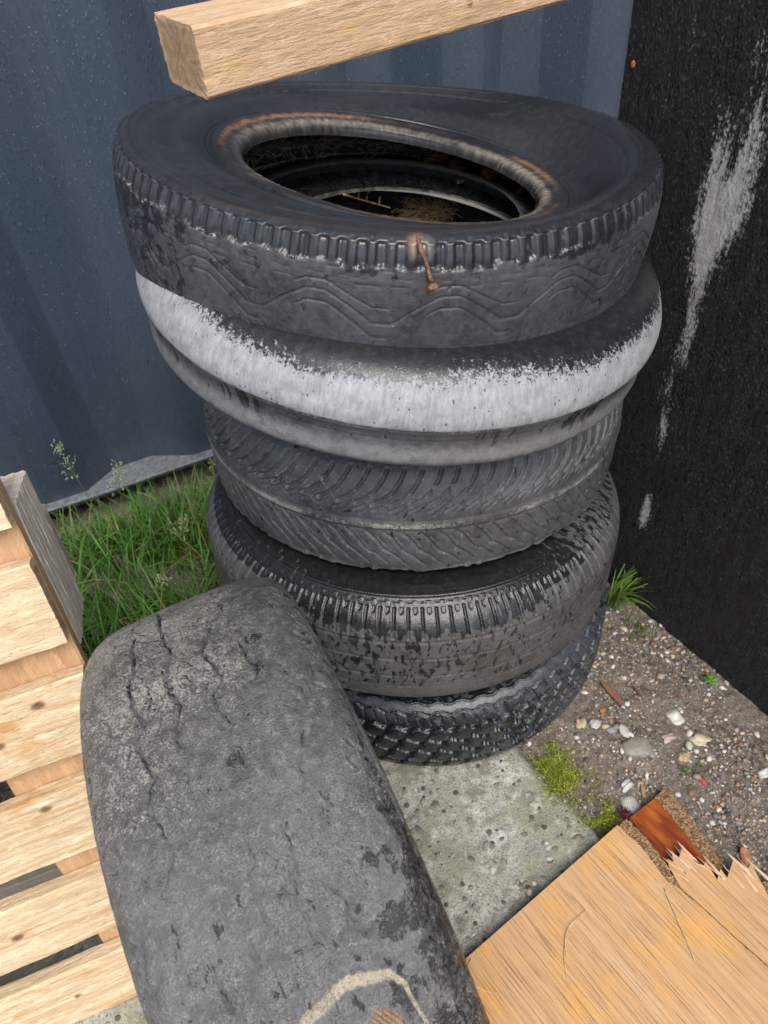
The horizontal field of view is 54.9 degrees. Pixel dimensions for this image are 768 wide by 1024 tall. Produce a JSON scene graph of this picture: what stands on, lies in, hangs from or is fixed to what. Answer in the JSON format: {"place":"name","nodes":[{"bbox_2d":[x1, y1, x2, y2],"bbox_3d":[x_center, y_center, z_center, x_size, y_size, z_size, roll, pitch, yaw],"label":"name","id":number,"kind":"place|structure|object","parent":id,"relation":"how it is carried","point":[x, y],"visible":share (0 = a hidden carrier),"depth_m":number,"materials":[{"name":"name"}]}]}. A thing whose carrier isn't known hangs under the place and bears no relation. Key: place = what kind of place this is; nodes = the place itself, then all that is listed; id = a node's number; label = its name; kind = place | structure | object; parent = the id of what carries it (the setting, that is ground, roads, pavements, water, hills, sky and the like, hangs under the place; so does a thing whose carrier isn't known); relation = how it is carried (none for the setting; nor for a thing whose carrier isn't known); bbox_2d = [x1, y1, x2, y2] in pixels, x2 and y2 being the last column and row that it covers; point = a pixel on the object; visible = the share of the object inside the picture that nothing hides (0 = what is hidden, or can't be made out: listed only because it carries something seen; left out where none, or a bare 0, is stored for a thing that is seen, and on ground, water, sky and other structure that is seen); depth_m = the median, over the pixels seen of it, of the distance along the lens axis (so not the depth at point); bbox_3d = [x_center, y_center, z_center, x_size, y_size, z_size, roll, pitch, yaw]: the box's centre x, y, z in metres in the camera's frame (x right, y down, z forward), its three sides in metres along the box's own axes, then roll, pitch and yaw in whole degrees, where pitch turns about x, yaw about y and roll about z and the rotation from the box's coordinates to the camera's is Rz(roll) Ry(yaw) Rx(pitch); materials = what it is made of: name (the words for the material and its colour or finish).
{"place":"outdoors","nodes":[
{"label":"outdoors","id":0,"kind":"place"},
{"bbox_2d":[171,511,188,583],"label":"flowering grass","id":1,"kind":"structure","parent":0,"point":[183,527],"depth_m":1.44,"materials":[{"name":"green plant"}]},
{"bbox_2d":[208,458,215,471],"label":"flowering grass","id":2,"kind":"structure","parent":0,"point":[214,464],"depth_m":1.61,"materials":[{"name":"green plant"}]},
{"bbox_2d":[0,459,767,881],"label":"ground","id":3,"kind":"structure","parent":0,"point":[742,711],"depth_m":1.23,"materials":[{"name":"grey gravel"}]},
{"bbox_2d":[51,439,114,544],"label":"flowering grass","id":4,"kind":"structure","parent":3,"relation":"on","point":[60,450],"depth_m":1.54,"materials":[{"name":"green plant"}]},
{"bbox_2d":[75,995,146,1023],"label":"paving slab","id":5,"kind":"structure","parent":3,"relation":"on","point":[129,1011],"depth_m":0.99,"materials":[{"name":"concrete"}]},
{"bbox_2d":[0,934,102,985],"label":"plastic film","id":6,"kind":"object","parent":5,"relation":"on","point":[57,957],"visible":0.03,"depth_m":1.03,"materials":[{"name":"black plastic"}]},
{"bbox_2d":[0,470,136,1023],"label":"pallet","id":7,"kind":"object","parent":5,"relation":"on","point":[54,897],"visible":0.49,"depth_m":0.85,"materials":[{"name":"brown wood"}]},
{"bbox_2d":[4,457,220,797],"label":"grass","id":8,"kind":"structure","parent":3,"relation":"on","point":[141,532],"depth_m":1.52,"materials":[{"name":"green plant"}]},
{"bbox_2d":[107,459,126,526],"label":"flowering grass","id":9,"kind":"structure","parent":3,"relation":"on","point":[117,467],"depth_m":1.54,"materials":[{"name":"green plant"}]},
{"bbox_2d":[151,572,172,605],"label":"flowering grass","id":10,"kind":"structure","parent":3,"relation":"on","point":[161,579],"depth_m":1.35,"materials":[{"name":"green plant"}]},
{"bbox_2d":[0,0,632,513],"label":"shipping container","id":11,"kind":"object","parent":3,"relation":"on","point":[92,382],"visible":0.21,"depth_m":1.41,"materials":[{"name":"blue metal"}]},
{"bbox_2d":[378,746,599,958],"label":"paving slab","id":12,"kind":"structure","parent":3,"relation":"on","point":[499,845],"depth_m":1.11,"materials":[{"name":"concrete"}]},
{"bbox_2d":[80,577,489,1023],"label":"tyre","id":13,"kind":"object","parent":12,"relation":"on","point":[261,859],"visible":1,"depth_m":0.54,"materials":[{"name":"grey rubber"}]},
{"bbox_2d":[343,587,606,765],"bbox_3d":[0.081,0.146,1.342,0.614,0.182,0.615,-6,45,0],"label":"tyre","id":14,"kind":"object","parent":12,"relation":"on","point":[474,725],"visible":0.22,"depth_m":1.11,"materials":[{"name":"black rubber"}]},
{"bbox_2d":[207,470,619,696],"bbox_3d":[0.046,-0.001,1.231,0.658,0.190,0.658,-4,39,-3],"label":"tyre","id":15,"kind":"object","parent":14,"relation":"on","point":[429,633],"visible":0.36,"depth_m":0.98,"materials":[{"name":"rubber"}]},
{"bbox_2d":[203,399,622,571],"bbox_3d":[0.042,-0.178,1.152,0.630,0.182,0.630,-4,40,-2],"label":"tyre","id":16,"kind":"object","parent":15,"relation":"on","point":[347,511],"visible":0.41,"depth_m":0.93,"materials":[{"name":"grey rubber"}]},
{"bbox_2d":[136,152,661,465],"bbox_3d":[0.020,-0.283,0.936,0.631,0.165,0.642,0,45,-7],"label":"tyre","id":17,"kind":"object","parent":16,"relation":"on","point":[407,406],"visible":0.65,"depth_m":0.72,"materials":[{"name":"rubber"}]},
{"bbox_2d":[342,191,390,207],"bbox_3d":[-0.032,-0.444,1.050,0.085,0.050,0.028,-36,52,-27],"label":"twig","id":18,"kind":"object","parent":17,"relation":"in","point":[353,197],"visible":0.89,"depth_m":1.07,"materials":[{"name":"wood"}]},
{"bbox_2d":[245,135,502,176],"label":"dead roots","id":19,"kind":"object","parent":17,"relation":"in","point":[272,148],"visible":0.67,"depth_m":1.07,"materials":[{"name":"black plant"}]},
{"bbox_2d":[112,81,662,347],"bbox_3d":[0.004,-0.388,0.890,0.624,0.192,0.638,-1,48,-5],"label":"tyre","id":20,"kind":"object","parent":17,"relation":"on","point":[211,218],"visible":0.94,"depth_m":0.71,"materials":[{"name":"rubber"}]},
{"bbox_2d":[154,0,568,99],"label":"timber beam","id":21,"kind":"structure","parent":20,"relation":"on","point":[214,48],"depth_m":0.68,"materials":[{"name":"brown wood"}]},
{"bbox_2d":[423,152,527,194],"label":"leaf litter","id":22,"kind":"object","parent":20,"relation":"in","point":[487,172],"visible":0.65,"depth_m":1.06,"materials":[{"name":"brown plant"}]},
{"bbox_2d":[391,193,464,221],"bbox_3d":[0.064,-0.458,1.120,0.112,0.062,0.090,-6,45,0],"label":"fibre clump","id":23,"kind":"object","parent":17,"relation":"in","point":[440,211],"visible":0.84,"depth_m":1.11,"materials":[{"name":"brown plant"}]},
{"bbox_2d":[504,726,622,832],"bbox_3d":[0.280,0.419,1.165,0.120,0.020,0.243,-30,49,-22],"label":"moss","id":24,"kind":"object","parent":12,"relation":"on","point":[560,770],"visible":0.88,"depth_m":1.16,"materials":[{"name":"green moss"}]},
{"bbox_2d":[575,718,586,728],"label":"pebble","id":25,"kind":"object","parent":3,"relation":"on","point":[581,723],"visible":1,"depth_m":1.24,"materials":[{"name":"stone"}]},
{"bbox_2d":[589,719,600,728],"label":"pebble","id":26,"kind":"object","parent":3,"relation":"on","point":[595,723],"visible":1,"depth_m":1.23,"materials":[{"name":"stone"}]},
{"bbox_2d":[599,708,605,713],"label":"pebble","id":27,"kind":"object","parent":3,"relation":"on","point":[602,711],"visible":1,"depth_m":1.25,"materials":[{"name":"orange stone"}]},
{"bbox_2d":[601,680,622,704],"bbox_3d":[0.392,0.311,1.276,0.012,0.008,0.052,-26,48,-18],"label":"wood chip","id":28,"kind":"object","parent":3,"relation":"on","point":[611,692],"visible":1,"depth_m":1.27,"materials":[{"name":"brown wood"}]},
{"bbox_2d":[605,724,618,733],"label":"pebble","id":29,"kind":"object","parent":3,"relation":"on","point":[614,728],"visible":1,"depth_m":1.23,"materials":[{"name":"stone"}]},
{"bbox_2d":[465,819,767,1023],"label":"veneered board","id":30,"kind":"object","parent":3,"relation":"on","point":[629,958],"visible":1,"depth_m":0.97,"materials":[{"name":"brown wood"}]},
{"bbox_2d":[564,936,566,977],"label":"straw stalk","id":31,"kind":"object","parent":30,"relation":"on","point":[564,957],"visible":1,"depth_m":0.97,"materials":[{"name":"beige plant"}]},
{"bbox_2d":[565,910,585,955],"bbox_3d":[0.252,0.560,0.989,0.012,0.004,0.065,22,51,26],"label":"straw stalk","id":32,"kind":"object","parent":30,"relation":"on","point":[567,931],"visible":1,"depth_m":0.99,"materials":[{"name":"beige plant"}]},
{"bbox_2d":[664,889,694,960],"bbox_3d":[0.393,0.549,0.985,0.010,0.003,0.089,-6,45,0],"label":"straw stalk","id":33,"kind":"object","parent":30,"relation":"on","point":[678,921],"visible":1,"depth_m":0.99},
{"bbox_2d":[619,723,629,737],"bbox_3d":[0.398,0.365,1.227,0.017,0.013,0.026,-6,45,0],"label":"pebble","id":34,"kind":"object","parent":3,"relation":"on","point":[623,728],"visible":1,"depth_m":1.22,"materials":[{"name":"stone"}]},
{"bbox_2d":[618,806,630,818],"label":"fibre tuft","id":35,"kind":"object","parent":3,"relation":"on","point":[625,813],"visible":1,"depth_m":1.11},
{"bbox_2d":[620,778,632,792],"bbox_3d":[0.380,0.430,1.162,0.028,0.010,0.014,-29,49,-21],"label":"pebble","id":36,"kind":"object","parent":3,"relation":"on","point":[626,785],"visible":1,"depth_m":1.16,"materials":[{"name":"stone"}]},
{"bbox_2d":[604,609,650,642],"bbox_3d":[0.440,0.201,1.326,0.086,0.083,0.080,16,49,21],"label":"grass tuft","id":37,"kind":"object","parent":3,"relation":"on","point":[637,626],"visible":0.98,"depth_m":1.33,"materials":[{"name":"green plant"}]},
{"bbox_2d":[619,795,640,814],"bbox_3d":[0.380,0.453,1.142,0.030,0.015,0.032,-6,45,0],"label":"pebble","id":38,"kind":"object","parent":3,"relation":"on","point":[631,803],"visible":0.84,"depth_m":1.14,"materials":[{"name":"stone"}]},
{"bbox_2d":[606,564,656,610],"bbox_3d":[0.478,0.140,1.359,0.138,0.118,0.136,-6,45,0],"label":"grass tuft","id":39,"kind":"object","parent":3,"relation":"on","point":[617,598],"visible":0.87,"depth_m":1.38,"materials":[{"name":"green plant"}]},
{"bbox_2d":[633,685,643,699],"bbox_3d":[0.438,0.311,1.275,0.011,0.006,0.026,-6,45,0],"label":"wood chip","id":40,"kind":"object","parent":3,"relation":"on","point":[637,692],"visible":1,"depth_m":1.27,"materials":[{"name":"wood"}]},
{"bbox_2d":[621,735,657,757],"bbox_3d":[0.414,0.384,1.207,0.055,0.014,0.045,-6,45,0],"label":"pebble","id":41,"kind":"object","parent":3,"relation":"on","point":[636,745],"visible":1,"depth_m":1.20,"materials":[{"name":"stone"}]},
{"bbox_2d":[636,779,643,787],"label":"pebble","id":42,"kind":"object","parent":3,"relation":"on","point":[639,782],"visible":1,"depth_m":1.16,"materials":[{"name":"stone"}]},
{"bbox_2d":[641,784,645,798],"bbox_3d":[0.403,0.435,1.151,0.008,0.006,0.022,-6,45,0],"label":"wood chip","id":43,"kind":"object","parent":3,"relation":"on","point":[643,793],"visible":1,"depth_m":1.15,"materials":[{"name":"beige wood"}]},
{"bbox_2d":[660,732,676,743],"bbox_3d":[0.466,0.369,1.211,0.026,0.011,0.016,-19,46,-13],"label":"pebble","id":44,"kind":"object","parent":3,"relation":"on","point":[668,737],"visible":1,"depth_m":1.21,"materials":[{"name":"stone"}]},
{"bbox_2d":[665,709,684,724],"bbox_3d":[0.487,0.345,1.241,0.027,0.018,0.032,-22,47,-15],"label":"pebble","id":45,"kind":"object","parent":3,"relation":"on","point":[675,716],"visible":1,"depth_m":1.24,"materials":[{"name":"stone"}]},
{"bbox_2d":[629,788,728,878],"bbox_3d":[0.432,0.531,1.038,0.152,0.017,0.251,-25,48,-18],"label":"lacquered board","id":46,"kind":"object","parent":3,"relation":"on","point":[661,821],"visible":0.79,"depth_m":1.09,"materials":[{"name":"red wood"}]},
{"bbox_2d":[678,752,690,761],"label":"pebble","id":47,"kind":"object","parent":3,"relation":"on","point":[684,756],"visible":1,"depth_m":1.19,"materials":[{"name":"stone"}]},
{"bbox_2d":[607,0,767,714],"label":"black board","id":48,"kind":"object","parent":3,"relation":"on","point":[688,469],"visible":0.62,"depth_m":1.00,"materials":[{"name":"black wood"}]},
{"bbox_2d":[686,784,697,796],"bbox_3d":[0.478,0.432,1.149,0.017,0.008,0.020,-6,45,0],"label":"pebble","id":49,"kind":"object","parent":3,"relation":"on","point":[691,789],"visible":1,"depth_m":1.15,"materials":[{"name":"stone"}]},
{"bbox_2d":[689,733,711,745],"bbox_3d":[0.517,0.372,1.209,0.037,0.013,0.023,-6,45,0],"label":"pebble","id":50,"kind":"object","parent":3,"relation":"on","point":[698,739],"visible":1,"depth_m":1.21,"materials":[{"name":"stone"}]},
{"bbox_2d":[697,776,707,787],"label":"pebble","id":51,"kind":"object","parent":3,"relation":"on","point":[703,781],"visible":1,"depth_m":1.15,"materials":[{"name":"stone"}]},
{"bbox_2d":[704,674,715,684],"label":"seedling","id":52,"kind":"object","parent":3,"relation":"on","point":[710,679],"visible":1,"depth_m":1.27,"materials":[{"name":"green plant"}]},
{"bbox_2d":[740,835,751,866],"bbox_3d":[0.522,0.492,1.075,0.017,0.006,0.044,8,53,-6],"label":"dead leaf","id":53,"kind":"object","parent":3,"relation":"on","point":[744,852],"visible":0.93,"depth_m":1.07,"materials":[{"name":"brown plant"}]},
{"bbox_2d":[757,767,767,778],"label":"pebble","id":54,"kind":"object","parent":3,"relation":"on","point":[762,772],"visible":1,"depth_m":1.16,"materials":[{"name":"stone"}]},
{"bbox_2d":[524,584,767,881],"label":"gravel","id":55,"kind":"structure","parent":0,"point":[688,745],"depth_m":1.22,"materials":[{"name":"grey gravel"}]}
]}

